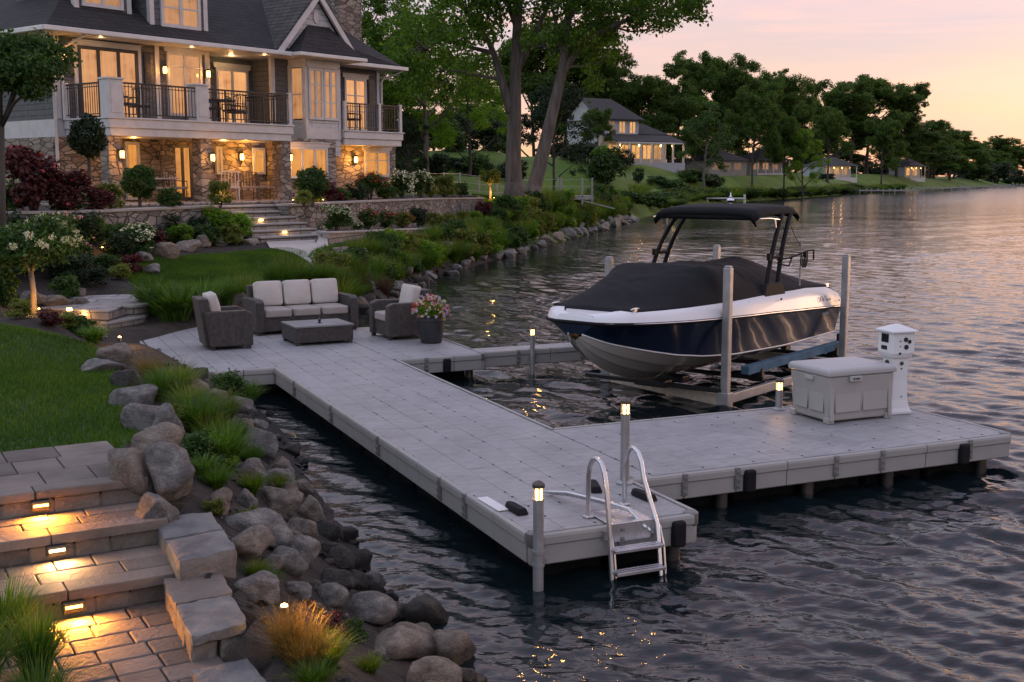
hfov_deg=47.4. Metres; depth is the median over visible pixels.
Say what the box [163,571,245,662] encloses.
stone block
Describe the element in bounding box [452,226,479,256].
shore shrub
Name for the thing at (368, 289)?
shore grass
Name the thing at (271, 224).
stone stairs
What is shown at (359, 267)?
garden grass
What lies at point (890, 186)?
reed clump
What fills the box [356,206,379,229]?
bed shrub
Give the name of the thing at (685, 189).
reed clump
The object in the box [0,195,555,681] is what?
ground
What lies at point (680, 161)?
thicket shrub
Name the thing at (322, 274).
garden grass
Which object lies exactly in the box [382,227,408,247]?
shore shrub
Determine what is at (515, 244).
shore shrub
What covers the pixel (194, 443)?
bank plant
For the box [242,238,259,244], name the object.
boulder
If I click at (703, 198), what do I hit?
reed clump
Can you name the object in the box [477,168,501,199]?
lit sapling
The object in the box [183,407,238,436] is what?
bank plant
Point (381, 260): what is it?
garden grass
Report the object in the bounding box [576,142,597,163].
slope bush
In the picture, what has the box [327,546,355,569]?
boulder
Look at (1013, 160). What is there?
shore tree
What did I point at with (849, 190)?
reed clump
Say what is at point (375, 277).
shore grass
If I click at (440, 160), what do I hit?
thicket shrub
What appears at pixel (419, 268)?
shore shrub
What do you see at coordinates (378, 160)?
window
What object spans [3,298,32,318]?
lit shrub
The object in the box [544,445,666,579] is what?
swim ladder
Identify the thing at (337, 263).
garden grass
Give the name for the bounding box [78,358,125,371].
boulder
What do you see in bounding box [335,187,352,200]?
bed shrub
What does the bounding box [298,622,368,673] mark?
lit grass
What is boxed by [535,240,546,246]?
boulder
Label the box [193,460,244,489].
bank plant
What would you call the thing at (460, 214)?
bed shrub
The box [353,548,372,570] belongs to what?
boulder
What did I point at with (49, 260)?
dark shrub
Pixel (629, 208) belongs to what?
shore shrub
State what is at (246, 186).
patio chair
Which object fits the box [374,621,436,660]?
boulder
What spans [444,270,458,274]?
boulder
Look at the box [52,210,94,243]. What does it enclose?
rose bush
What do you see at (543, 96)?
round tree
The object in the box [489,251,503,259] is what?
boulder
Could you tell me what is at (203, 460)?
bank plant
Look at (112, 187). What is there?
patio shrub
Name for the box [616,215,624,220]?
boulder
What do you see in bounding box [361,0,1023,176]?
sky
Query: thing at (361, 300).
boulder
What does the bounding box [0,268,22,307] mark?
garden shrub
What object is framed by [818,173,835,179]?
slope bush
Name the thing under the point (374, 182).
bed shrub
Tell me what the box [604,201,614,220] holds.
shore grass
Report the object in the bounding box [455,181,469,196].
bed shrub
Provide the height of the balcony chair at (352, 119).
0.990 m
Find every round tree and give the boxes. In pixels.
[393,117,429,192]
[506,79,595,190]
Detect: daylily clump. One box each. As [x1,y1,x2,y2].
[106,275,183,314]
[131,277,212,320]
[141,296,190,321]
[175,277,229,309]
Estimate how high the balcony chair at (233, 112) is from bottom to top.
0.990 m
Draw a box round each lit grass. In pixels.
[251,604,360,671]
[275,652,354,681]
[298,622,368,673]
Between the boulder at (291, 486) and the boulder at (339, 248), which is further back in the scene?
the boulder at (339, 248)
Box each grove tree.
[361,0,423,131]
[361,0,502,172]
[363,12,448,172]
[385,113,421,167]
[386,78,462,119]
[427,66,523,176]
[430,114,464,150]
[433,80,498,145]
[463,111,538,151]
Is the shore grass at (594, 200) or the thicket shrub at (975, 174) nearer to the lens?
the shore grass at (594, 200)
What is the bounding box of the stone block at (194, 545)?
[156,512,236,581]
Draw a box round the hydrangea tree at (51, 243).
[0,211,87,313]
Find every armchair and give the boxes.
[192,291,252,350]
[369,284,430,340]
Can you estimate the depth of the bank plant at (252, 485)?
9.22 m
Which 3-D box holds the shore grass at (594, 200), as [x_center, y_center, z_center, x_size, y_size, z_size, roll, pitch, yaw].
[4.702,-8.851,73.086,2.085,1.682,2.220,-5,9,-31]
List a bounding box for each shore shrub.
[312,249,353,276]
[339,246,369,268]
[361,229,392,248]
[368,261,399,287]
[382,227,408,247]
[383,246,410,272]
[384,232,403,251]
[393,227,418,252]
[401,239,420,252]
[408,254,425,273]
[418,238,446,266]
[432,220,455,241]
[445,218,471,240]
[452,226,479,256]
[472,231,492,255]
[474,216,494,231]
[482,229,505,253]
[487,207,509,224]
[492,194,523,221]
[502,224,533,246]
[502,231,524,248]
[514,194,537,212]
[515,196,532,218]
[523,188,549,212]
[523,210,540,228]
[526,219,540,241]
[529,195,541,215]
[536,219,545,237]
[539,210,557,234]
[553,211,566,223]
[556,205,577,227]
[557,188,576,207]
[559,189,580,207]
[560,196,566,209]
[578,203,597,227]
[578,210,590,227]
[583,189,600,202]
[585,183,607,197]
[593,202,600,218]
[599,191,613,215]
[603,182,618,196]
[612,193,628,215]
[622,198,632,215]
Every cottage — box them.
[684,149,749,175]
[741,150,791,174]
[803,156,858,182]
[889,158,927,181]
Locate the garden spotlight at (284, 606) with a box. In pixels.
[279,603,288,625]
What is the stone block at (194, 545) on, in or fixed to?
on the ground at (268, 665)
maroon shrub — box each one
[5,144,62,210]
[43,167,91,209]
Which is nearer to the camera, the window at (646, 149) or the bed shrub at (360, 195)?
the bed shrub at (360, 195)
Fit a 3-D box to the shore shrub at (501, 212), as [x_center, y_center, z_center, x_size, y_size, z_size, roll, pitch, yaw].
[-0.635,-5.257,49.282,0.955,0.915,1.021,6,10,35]
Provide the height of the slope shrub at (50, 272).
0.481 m
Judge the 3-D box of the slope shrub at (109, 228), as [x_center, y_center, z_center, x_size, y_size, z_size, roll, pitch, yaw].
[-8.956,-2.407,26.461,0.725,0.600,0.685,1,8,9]
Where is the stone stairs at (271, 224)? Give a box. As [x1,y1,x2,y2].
[219,204,317,242]
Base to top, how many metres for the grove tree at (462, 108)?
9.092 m
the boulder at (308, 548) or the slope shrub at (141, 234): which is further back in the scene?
the slope shrub at (141, 234)
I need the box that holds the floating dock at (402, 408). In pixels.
[140,327,1010,574]
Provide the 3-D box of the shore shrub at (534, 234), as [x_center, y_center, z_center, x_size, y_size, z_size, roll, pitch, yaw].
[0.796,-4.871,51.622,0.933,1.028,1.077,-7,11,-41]
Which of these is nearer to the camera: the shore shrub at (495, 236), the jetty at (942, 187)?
the shore shrub at (495, 236)
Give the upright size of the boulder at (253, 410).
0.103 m
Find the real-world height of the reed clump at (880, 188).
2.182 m
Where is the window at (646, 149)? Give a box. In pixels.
[642,144,650,159]
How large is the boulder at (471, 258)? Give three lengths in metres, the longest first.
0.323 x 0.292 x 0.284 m
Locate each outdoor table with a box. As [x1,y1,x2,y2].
[155,178,179,202]
[209,99,235,121]
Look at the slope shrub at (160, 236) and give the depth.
27.88 m
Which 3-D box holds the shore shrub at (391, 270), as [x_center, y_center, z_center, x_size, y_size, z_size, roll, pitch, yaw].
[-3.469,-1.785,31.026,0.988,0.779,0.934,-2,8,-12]
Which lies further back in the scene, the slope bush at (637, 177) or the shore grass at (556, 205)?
the slope bush at (637, 177)
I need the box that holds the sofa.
[243,278,357,335]
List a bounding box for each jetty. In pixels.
[855,188,920,193]
[910,186,973,190]
[955,185,1015,188]
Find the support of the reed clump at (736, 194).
on the hill
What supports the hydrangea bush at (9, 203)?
on the patio wall at (152, 216)
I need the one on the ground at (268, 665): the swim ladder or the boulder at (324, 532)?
the boulder at (324, 532)
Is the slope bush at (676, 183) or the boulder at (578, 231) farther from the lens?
the slope bush at (676, 183)
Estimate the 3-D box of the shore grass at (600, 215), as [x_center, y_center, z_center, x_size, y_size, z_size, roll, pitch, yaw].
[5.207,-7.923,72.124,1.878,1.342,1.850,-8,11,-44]
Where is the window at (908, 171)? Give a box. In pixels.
[906,168,910,175]
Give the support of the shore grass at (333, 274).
on the ground at (268, 665)
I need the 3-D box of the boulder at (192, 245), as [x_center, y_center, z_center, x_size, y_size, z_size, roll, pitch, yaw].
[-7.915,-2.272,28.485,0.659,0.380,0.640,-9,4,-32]
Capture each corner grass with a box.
[0,565,58,642]
[0,593,93,679]
[0,605,37,678]
[0,648,99,681]
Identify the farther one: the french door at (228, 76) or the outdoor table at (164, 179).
the french door at (228, 76)
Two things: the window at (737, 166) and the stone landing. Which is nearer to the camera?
the stone landing
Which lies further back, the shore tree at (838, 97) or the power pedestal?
the shore tree at (838, 97)
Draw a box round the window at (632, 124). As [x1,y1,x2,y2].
[629,121,635,133]
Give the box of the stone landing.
[41,294,149,327]
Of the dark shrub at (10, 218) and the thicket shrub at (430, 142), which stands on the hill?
the thicket shrub at (430, 142)
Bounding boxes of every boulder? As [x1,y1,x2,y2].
[20,291,47,304]
[43,295,72,305]
[72,297,89,303]
[75,288,85,296]
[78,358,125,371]
[96,342,133,363]
[105,447,156,495]
[109,384,157,406]
[110,369,140,387]
[120,403,159,430]
[131,422,184,452]
[135,251,153,261]
[135,492,179,522]
[143,263,159,273]
[144,441,194,500]
[150,242,179,258]
[152,403,183,427]
[176,239,201,251]
[186,376,209,393]
[193,367,208,379]
[196,235,210,247]
[207,487,232,517]
[209,388,227,398]
[211,238,227,245]
[224,508,293,548]
[230,525,274,560]
[231,292,246,307]
[231,397,253,413]
[233,570,279,604]
[237,488,257,508]
[239,419,253,430]
[239,457,266,479]
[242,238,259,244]
[243,427,277,463]
[250,407,257,413]
[253,419,268,429]
[259,486,303,518]
[260,553,283,570]
[266,410,274,414]
[266,468,298,489]
[269,456,293,468]
[273,545,308,577]
[274,434,281,439]
[277,481,298,490]
[283,443,300,455]
[285,467,296,478]
[285,581,311,600]
[287,517,317,538]
[289,535,320,565]
[290,528,303,534]
[296,456,308,463]
[296,478,315,496]
[297,495,326,521]
[316,520,342,540]
[317,582,349,606]
[320,527,340,539]
[321,542,346,553]
[321,568,354,591]
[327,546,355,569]
[333,246,348,253]
[340,526,358,541]
[348,591,396,624]
[349,569,369,590]
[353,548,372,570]
[357,296,365,304]
[358,304,368,312]
[362,293,375,302]
[365,571,385,585]
[369,577,386,593]
[371,289,386,298]
[372,646,385,656]
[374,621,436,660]
[384,590,398,600]
[389,280,404,291]
[389,291,399,297]
[391,601,405,621]
[404,594,448,624]
[405,266,412,275]
[406,656,462,681]
[409,272,420,278]
[413,276,429,283]
[416,622,433,632]
[417,282,425,286]
[424,271,437,279]
[432,629,476,665]
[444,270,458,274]
[452,264,461,270]
[460,259,470,267]
[461,667,476,681]
[467,255,474,261]
[476,673,487,681]
[479,255,486,260]
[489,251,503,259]
[503,250,515,256]
[515,245,528,253]
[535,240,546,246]
[539,234,549,241]
[551,231,564,241]
[560,227,577,238]
[570,227,582,235]
[579,227,588,234]
[597,225,608,230]
[610,220,618,226]
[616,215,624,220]
[626,217,637,221]
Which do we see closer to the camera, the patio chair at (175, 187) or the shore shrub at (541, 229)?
the patio chair at (175, 187)
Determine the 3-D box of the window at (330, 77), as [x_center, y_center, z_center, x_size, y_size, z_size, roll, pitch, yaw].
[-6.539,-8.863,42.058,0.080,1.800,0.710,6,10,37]
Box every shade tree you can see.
[376,0,576,196]
[522,0,713,196]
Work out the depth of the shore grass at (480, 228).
43.70 m
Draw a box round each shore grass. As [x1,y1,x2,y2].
[218,268,266,293]
[239,273,263,284]
[253,254,313,280]
[265,252,316,279]
[293,256,325,280]
[309,259,352,279]
[321,272,368,294]
[332,265,368,293]
[336,249,369,269]
[340,234,376,248]
[350,235,385,255]
[350,265,375,283]
[351,278,369,296]
[356,276,379,293]
[364,251,392,276]
[369,267,391,285]
[372,237,393,255]
[372,256,404,276]
[395,263,412,280]
[403,248,424,261]
[405,258,423,276]
[415,226,437,240]
[415,235,432,248]
[415,246,442,270]
[423,222,447,240]
[428,237,456,266]
[434,238,456,260]
[442,237,476,263]
[450,236,474,262]
[459,215,488,226]
[462,218,486,235]
[470,245,488,261]
[481,214,503,227]
[487,220,511,239]
[494,230,508,245]
[501,234,514,250]
[502,208,515,224]
[503,219,528,231]
[509,211,541,242]
[539,212,549,228]
[541,185,565,210]
[541,189,560,203]
[552,191,566,212]
[552,211,570,231]
[559,189,573,202]
[566,205,584,218]
[572,213,582,226]
[577,209,587,227]
[578,204,593,223]
[579,190,598,201]
[595,196,607,210]
[598,203,609,221]
[600,204,610,223]
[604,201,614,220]
[611,198,620,217]
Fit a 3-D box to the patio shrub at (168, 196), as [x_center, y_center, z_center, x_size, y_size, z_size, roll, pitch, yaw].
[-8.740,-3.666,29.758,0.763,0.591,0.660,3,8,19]
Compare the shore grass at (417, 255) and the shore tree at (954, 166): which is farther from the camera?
the shore tree at (954, 166)
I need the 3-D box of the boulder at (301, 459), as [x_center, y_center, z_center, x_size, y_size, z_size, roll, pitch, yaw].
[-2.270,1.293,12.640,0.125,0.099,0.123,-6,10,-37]
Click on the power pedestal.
(896, 345)
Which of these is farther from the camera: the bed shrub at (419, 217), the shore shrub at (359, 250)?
the bed shrub at (419, 217)
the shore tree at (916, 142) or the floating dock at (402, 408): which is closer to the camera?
the floating dock at (402, 408)
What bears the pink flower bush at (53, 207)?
on the patio wall at (152, 216)
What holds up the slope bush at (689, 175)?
on the hill
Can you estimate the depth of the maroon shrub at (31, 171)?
25.96 m
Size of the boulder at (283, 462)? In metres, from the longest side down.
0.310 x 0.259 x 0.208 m
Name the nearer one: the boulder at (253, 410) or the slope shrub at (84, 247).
the boulder at (253, 410)
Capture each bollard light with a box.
[529,326,536,374]
[532,480,547,591]
[616,397,632,484]
[772,377,784,410]
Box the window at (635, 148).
[631,144,639,159]
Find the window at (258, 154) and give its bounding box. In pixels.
[252,148,265,173]
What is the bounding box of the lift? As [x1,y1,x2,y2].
[585,245,850,405]
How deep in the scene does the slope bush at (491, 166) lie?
82.00 m
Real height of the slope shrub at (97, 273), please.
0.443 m
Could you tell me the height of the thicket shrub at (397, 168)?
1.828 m
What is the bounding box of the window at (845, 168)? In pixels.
[842,167,846,174]
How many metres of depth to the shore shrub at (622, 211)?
80.14 m
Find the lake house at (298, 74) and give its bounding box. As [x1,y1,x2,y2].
[0,0,408,202]
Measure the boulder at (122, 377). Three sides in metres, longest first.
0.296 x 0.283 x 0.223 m
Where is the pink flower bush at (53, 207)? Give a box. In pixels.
[47,191,90,209]
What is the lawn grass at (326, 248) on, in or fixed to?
on the lawn at (533, 242)
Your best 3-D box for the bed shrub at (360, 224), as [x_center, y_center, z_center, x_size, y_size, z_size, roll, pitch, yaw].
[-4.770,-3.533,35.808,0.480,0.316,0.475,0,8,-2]
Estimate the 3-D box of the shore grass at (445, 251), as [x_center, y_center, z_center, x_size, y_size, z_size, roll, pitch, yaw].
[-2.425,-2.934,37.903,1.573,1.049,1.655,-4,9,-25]
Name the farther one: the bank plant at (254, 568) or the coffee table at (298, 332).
the coffee table at (298, 332)
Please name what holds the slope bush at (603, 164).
on the hill
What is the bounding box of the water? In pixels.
[254,186,1023,681]
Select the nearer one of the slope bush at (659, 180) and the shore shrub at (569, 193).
the shore shrub at (569, 193)
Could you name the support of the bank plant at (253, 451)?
on the ground at (268, 665)
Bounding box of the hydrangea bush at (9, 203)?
[5,178,25,210]
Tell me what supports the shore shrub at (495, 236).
on the lawn at (533, 242)
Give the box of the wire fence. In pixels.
[398,172,503,196]
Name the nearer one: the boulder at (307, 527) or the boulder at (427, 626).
the boulder at (427, 626)
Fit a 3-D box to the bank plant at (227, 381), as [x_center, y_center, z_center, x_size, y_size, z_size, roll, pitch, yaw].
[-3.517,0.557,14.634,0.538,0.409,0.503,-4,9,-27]
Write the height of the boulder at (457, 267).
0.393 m
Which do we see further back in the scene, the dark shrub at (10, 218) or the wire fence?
the wire fence
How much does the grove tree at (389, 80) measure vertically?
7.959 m
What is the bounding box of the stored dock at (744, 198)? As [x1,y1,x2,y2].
[706,194,745,202]
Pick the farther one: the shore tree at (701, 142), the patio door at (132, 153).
the shore tree at (701, 142)
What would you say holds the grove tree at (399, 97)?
on the hill
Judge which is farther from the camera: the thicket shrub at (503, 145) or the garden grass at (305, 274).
the thicket shrub at (503, 145)
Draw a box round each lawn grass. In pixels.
[127,247,306,289]
[307,221,512,263]
[472,193,552,231]
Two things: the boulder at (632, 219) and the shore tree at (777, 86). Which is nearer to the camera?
the boulder at (632, 219)
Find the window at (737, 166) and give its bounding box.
[734,163,740,169]
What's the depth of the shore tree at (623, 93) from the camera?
165.70 m
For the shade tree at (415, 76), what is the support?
on the hill
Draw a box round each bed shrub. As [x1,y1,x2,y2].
[309,195,324,201]
[316,203,358,230]
[321,181,345,201]
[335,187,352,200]
[345,181,369,199]
[349,222,362,229]
[355,171,388,199]
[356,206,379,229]
[375,181,398,198]
[378,208,398,228]
[387,168,414,198]
[392,211,413,227]
[408,206,427,227]
[410,169,434,197]
[423,185,438,197]
[424,211,445,225]
[429,173,460,196]
[443,212,457,222]
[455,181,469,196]
[456,209,473,222]
[467,209,483,219]
[474,200,492,218]
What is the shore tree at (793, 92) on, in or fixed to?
on the hill
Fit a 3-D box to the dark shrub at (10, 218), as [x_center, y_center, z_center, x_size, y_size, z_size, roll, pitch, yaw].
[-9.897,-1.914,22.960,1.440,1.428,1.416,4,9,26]
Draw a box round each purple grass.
[353,269,375,292]
[374,272,395,298]
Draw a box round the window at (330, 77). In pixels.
[323,69,338,120]
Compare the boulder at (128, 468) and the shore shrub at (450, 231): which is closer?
the boulder at (128, 468)
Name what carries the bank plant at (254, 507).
on the ground at (268, 665)
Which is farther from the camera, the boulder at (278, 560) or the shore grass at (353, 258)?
the shore grass at (353, 258)
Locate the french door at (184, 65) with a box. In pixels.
[162,46,204,116]
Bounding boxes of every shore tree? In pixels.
[471,22,587,156]
[495,18,619,147]
[539,83,608,154]
[573,34,650,111]
[579,100,615,149]
[601,73,685,156]
[623,58,702,133]
[641,88,722,164]
[659,50,729,156]
[675,123,746,155]
[687,102,789,161]
[697,53,766,150]
[722,85,783,187]
[732,111,819,163]
[734,70,787,154]
[755,93,842,172]
[759,99,814,198]
[772,68,816,172]
[804,78,877,157]
[807,100,855,182]
[816,109,911,173]
[819,74,917,173]
[827,120,963,174]
[864,109,909,183]
[867,81,930,176]
[878,127,960,167]
[910,140,970,178]
[912,114,957,178]
[936,121,989,180]
[955,139,994,178]
[965,143,1016,169]
[982,135,1022,177]
[1003,156,1022,172]
[1007,157,1023,169]
[1012,145,1023,169]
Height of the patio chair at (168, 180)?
0.990 m
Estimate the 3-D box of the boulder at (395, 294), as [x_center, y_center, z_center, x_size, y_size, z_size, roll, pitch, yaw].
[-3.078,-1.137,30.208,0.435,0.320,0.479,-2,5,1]
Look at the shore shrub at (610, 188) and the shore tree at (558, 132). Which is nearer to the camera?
the shore shrub at (610, 188)
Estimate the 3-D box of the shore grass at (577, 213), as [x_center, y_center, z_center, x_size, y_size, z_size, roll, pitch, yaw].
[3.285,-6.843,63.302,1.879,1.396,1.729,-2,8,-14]
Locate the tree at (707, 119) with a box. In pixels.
[673,100,738,187]
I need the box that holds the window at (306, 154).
[290,141,330,177]
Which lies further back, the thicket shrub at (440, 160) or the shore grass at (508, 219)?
the thicket shrub at (440, 160)
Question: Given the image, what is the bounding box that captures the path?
[266,230,328,262]
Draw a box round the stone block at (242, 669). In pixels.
[190,657,263,681]
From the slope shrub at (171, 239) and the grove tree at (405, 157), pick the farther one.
the grove tree at (405, 157)
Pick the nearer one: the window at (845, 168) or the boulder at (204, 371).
the boulder at (204, 371)
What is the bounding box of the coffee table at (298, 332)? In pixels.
[281,318,353,345]
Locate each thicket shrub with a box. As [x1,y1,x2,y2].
[395,157,413,177]
[400,128,429,156]
[413,103,437,149]
[421,152,452,176]
[432,118,467,151]
[447,108,476,149]
[457,152,490,175]
[465,116,503,151]
[480,112,506,153]
[495,160,528,179]
[667,157,688,169]
[786,159,810,172]
[853,156,880,173]
[870,163,885,173]
[901,158,929,176]
[923,167,946,177]
[932,161,973,178]
[957,165,994,180]
[985,162,1018,182]
[999,170,1023,185]
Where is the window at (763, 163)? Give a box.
[762,162,768,169]
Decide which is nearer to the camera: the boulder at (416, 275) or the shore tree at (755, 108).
the boulder at (416, 275)
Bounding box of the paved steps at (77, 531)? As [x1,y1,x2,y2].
[0,441,223,681]
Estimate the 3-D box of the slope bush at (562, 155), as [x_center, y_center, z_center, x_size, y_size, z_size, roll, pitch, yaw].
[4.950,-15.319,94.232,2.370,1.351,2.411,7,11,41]
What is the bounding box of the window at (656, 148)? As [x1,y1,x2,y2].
[653,145,660,159]
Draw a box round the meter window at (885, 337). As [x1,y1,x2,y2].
[881,333,888,342]
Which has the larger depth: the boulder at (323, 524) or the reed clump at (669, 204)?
the reed clump at (669, 204)
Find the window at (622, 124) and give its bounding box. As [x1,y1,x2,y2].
[619,121,625,133]
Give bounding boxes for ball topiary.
[66,112,108,186]
[119,164,157,207]
[292,166,330,207]
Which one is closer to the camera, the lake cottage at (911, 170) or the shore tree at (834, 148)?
the shore tree at (834, 148)
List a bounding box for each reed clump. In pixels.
[620,186,652,193]
[620,190,651,205]
[628,179,662,192]
[645,191,671,206]
[653,190,690,204]
[656,194,675,207]
[663,186,699,201]
[663,195,683,207]
[664,187,695,205]
[677,184,708,194]
[683,192,702,204]
[692,186,715,197]
[695,192,711,200]
[698,185,722,199]
[708,190,728,201]
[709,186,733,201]
[726,185,748,193]
[730,188,754,201]
[741,188,764,199]
[744,183,768,197]
[759,187,777,196]
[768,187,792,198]
[771,188,798,195]
[780,187,801,195]
[786,186,815,196]
[798,184,821,196]
[808,186,829,195]
[822,183,843,194]
[822,183,848,193]
[825,186,839,194]
[839,187,857,194]
[841,183,865,193]
[864,186,877,192]
[871,183,888,191]
[872,184,893,191]
[889,184,908,189]
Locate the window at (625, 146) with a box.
[620,144,628,156]
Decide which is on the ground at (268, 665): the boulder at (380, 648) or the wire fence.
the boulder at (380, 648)
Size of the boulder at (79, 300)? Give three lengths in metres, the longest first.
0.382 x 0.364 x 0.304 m
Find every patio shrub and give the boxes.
[97,181,125,208]
[155,187,184,206]
[207,179,234,207]
[292,189,313,205]
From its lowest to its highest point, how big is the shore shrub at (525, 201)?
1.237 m
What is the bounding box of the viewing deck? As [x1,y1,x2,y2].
[522,177,614,208]
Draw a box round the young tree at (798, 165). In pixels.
[778,128,831,198]
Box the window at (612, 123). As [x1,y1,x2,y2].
[608,120,614,132]
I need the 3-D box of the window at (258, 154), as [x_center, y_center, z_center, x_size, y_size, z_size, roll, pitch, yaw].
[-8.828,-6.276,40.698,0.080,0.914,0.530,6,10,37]
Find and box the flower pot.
[411,294,451,343]
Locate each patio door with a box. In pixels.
[124,142,141,199]
[175,145,193,199]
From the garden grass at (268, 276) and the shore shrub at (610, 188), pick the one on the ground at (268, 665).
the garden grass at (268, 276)
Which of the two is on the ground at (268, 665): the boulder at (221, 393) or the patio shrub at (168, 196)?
the boulder at (221, 393)
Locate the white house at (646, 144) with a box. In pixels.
[561,98,684,172]
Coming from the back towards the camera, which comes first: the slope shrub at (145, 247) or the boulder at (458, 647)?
the slope shrub at (145, 247)
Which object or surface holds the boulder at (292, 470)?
on the ground at (268, 665)
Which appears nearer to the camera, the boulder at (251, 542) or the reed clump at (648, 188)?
the boulder at (251, 542)
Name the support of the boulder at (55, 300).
on the ground at (268, 665)
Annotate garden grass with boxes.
[203,272,244,305]
[236,271,264,285]
[254,267,290,280]
[292,262,315,279]
[307,256,341,278]
[327,257,353,278]
[344,255,376,278]
[371,251,392,274]
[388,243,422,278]
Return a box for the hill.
[396,150,1021,241]
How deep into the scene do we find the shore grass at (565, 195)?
63.49 m
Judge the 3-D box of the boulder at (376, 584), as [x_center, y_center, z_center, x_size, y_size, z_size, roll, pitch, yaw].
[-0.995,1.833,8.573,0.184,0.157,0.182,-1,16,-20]
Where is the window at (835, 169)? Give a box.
[834,167,839,174]
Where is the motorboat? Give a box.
[546,192,840,377]
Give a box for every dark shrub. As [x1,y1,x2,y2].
[6,207,41,272]
[31,229,79,268]
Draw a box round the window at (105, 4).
[81,0,123,10]
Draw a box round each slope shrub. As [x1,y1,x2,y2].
[42,260,74,277]
[45,272,80,298]
[52,252,94,281]
[69,210,104,241]
[73,241,95,261]
[74,265,108,286]
[79,217,103,241]
[82,186,115,209]
[90,253,121,274]
[98,230,136,255]
[101,222,127,243]
[107,263,131,279]
[118,252,144,271]
[120,221,156,248]
[130,237,156,253]
[150,230,168,243]
[157,212,182,241]
[164,222,194,242]
[165,225,179,242]
[186,216,214,237]
[192,222,223,245]
[202,205,242,241]
[217,224,245,244]
[226,211,255,235]
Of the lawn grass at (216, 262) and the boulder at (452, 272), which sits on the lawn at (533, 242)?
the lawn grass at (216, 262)
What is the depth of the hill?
131.06 m
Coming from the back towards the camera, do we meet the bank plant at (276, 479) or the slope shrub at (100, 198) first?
the slope shrub at (100, 198)
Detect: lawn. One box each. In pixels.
[0,328,139,451]
[125,195,549,288]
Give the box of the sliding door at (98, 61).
[72,38,141,117]
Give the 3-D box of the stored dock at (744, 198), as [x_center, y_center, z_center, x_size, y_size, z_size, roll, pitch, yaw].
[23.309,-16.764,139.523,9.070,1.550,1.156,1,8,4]
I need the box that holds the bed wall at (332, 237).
[316,227,430,243]
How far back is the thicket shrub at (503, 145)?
93.89 m
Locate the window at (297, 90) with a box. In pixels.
[291,67,303,119]
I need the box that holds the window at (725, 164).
[723,163,730,169]
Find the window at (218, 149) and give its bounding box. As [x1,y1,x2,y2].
[214,146,222,173]
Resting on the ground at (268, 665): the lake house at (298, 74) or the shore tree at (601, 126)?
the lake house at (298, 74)
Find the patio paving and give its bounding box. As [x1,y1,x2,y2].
[40,199,324,205]
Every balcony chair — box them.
[123,88,139,117]
[128,88,150,117]
[209,100,221,121]
[223,95,245,122]
[226,96,246,122]
[341,106,361,129]
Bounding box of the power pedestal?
[876,324,917,414]
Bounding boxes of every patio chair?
[145,170,170,202]
[159,170,187,201]
[218,170,239,200]
[236,171,259,199]
[254,171,273,199]
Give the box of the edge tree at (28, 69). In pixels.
[0,27,82,271]
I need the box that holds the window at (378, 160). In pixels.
[361,146,392,176]
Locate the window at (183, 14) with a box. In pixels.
[160,0,201,30]
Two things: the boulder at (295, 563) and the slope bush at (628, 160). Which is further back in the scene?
the slope bush at (628, 160)
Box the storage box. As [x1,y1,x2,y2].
[788,356,896,424]
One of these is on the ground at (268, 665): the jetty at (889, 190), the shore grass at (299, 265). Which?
the shore grass at (299, 265)
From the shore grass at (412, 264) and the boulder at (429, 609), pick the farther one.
the shore grass at (412, 264)
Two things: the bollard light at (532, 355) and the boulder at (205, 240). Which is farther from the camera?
the boulder at (205, 240)
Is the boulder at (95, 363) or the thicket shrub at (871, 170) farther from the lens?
the thicket shrub at (871, 170)
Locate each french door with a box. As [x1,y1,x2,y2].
[162,46,204,116]
[211,62,251,122]
[341,73,369,130]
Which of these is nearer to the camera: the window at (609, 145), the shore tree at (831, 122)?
the window at (609, 145)
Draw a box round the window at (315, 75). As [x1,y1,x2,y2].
[307,67,323,119]
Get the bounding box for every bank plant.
[36,310,64,326]
[57,311,79,328]
[64,313,97,337]
[74,323,114,343]
[89,326,107,340]
[126,350,175,378]
[128,368,188,401]
[132,353,223,399]
[153,379,235,407]
[159,388,242,433]
[173,403,191,426]
[180,427,222,459]
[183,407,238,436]
[189,450,225,478]
[191,415,262,472]
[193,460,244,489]
[200,497,225,514]
[204,431,240,467]
[206,385,256,424]
[208,367,249,397]
[224,415,256,438]
[232,377,277,401]
[234,466,271,495]
[236,504,258,513]
[239,441,275,460]
[241,556,275,576]
[248,565,289,582]
[265,468,297,487]
[314,609,345,637]
[341,616,369,641]
[348,648,390,673]
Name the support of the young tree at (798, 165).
on the hill
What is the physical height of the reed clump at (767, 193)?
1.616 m
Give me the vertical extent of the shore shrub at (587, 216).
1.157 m
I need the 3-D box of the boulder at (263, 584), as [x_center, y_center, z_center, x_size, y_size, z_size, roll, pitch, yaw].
[-1.536,1.496,7.019,0.348,0.194,0.240,3,6,-43]
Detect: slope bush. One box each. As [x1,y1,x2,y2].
[412,160,439,170]
[447,157,476,168]
[477,162,495,170]
[559,143,586,158]
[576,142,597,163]
[584,145,629,183]
[589,144,609,159]
[617,148,636,165]
[631,167,644,183]
[645,175,670,186]
[657,178,693,188]
[676,168,712,182]
[705,173,725,187]
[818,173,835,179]
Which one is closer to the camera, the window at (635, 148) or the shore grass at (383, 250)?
the shore grass at (383, 250)
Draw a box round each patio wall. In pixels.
[6,205,218,242]
[275,197,483,229]
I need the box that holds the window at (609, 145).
[608,144,616,150]
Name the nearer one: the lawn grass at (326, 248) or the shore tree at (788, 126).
the lawn grass at (326, 248)
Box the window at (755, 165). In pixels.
[753,162,759,169]

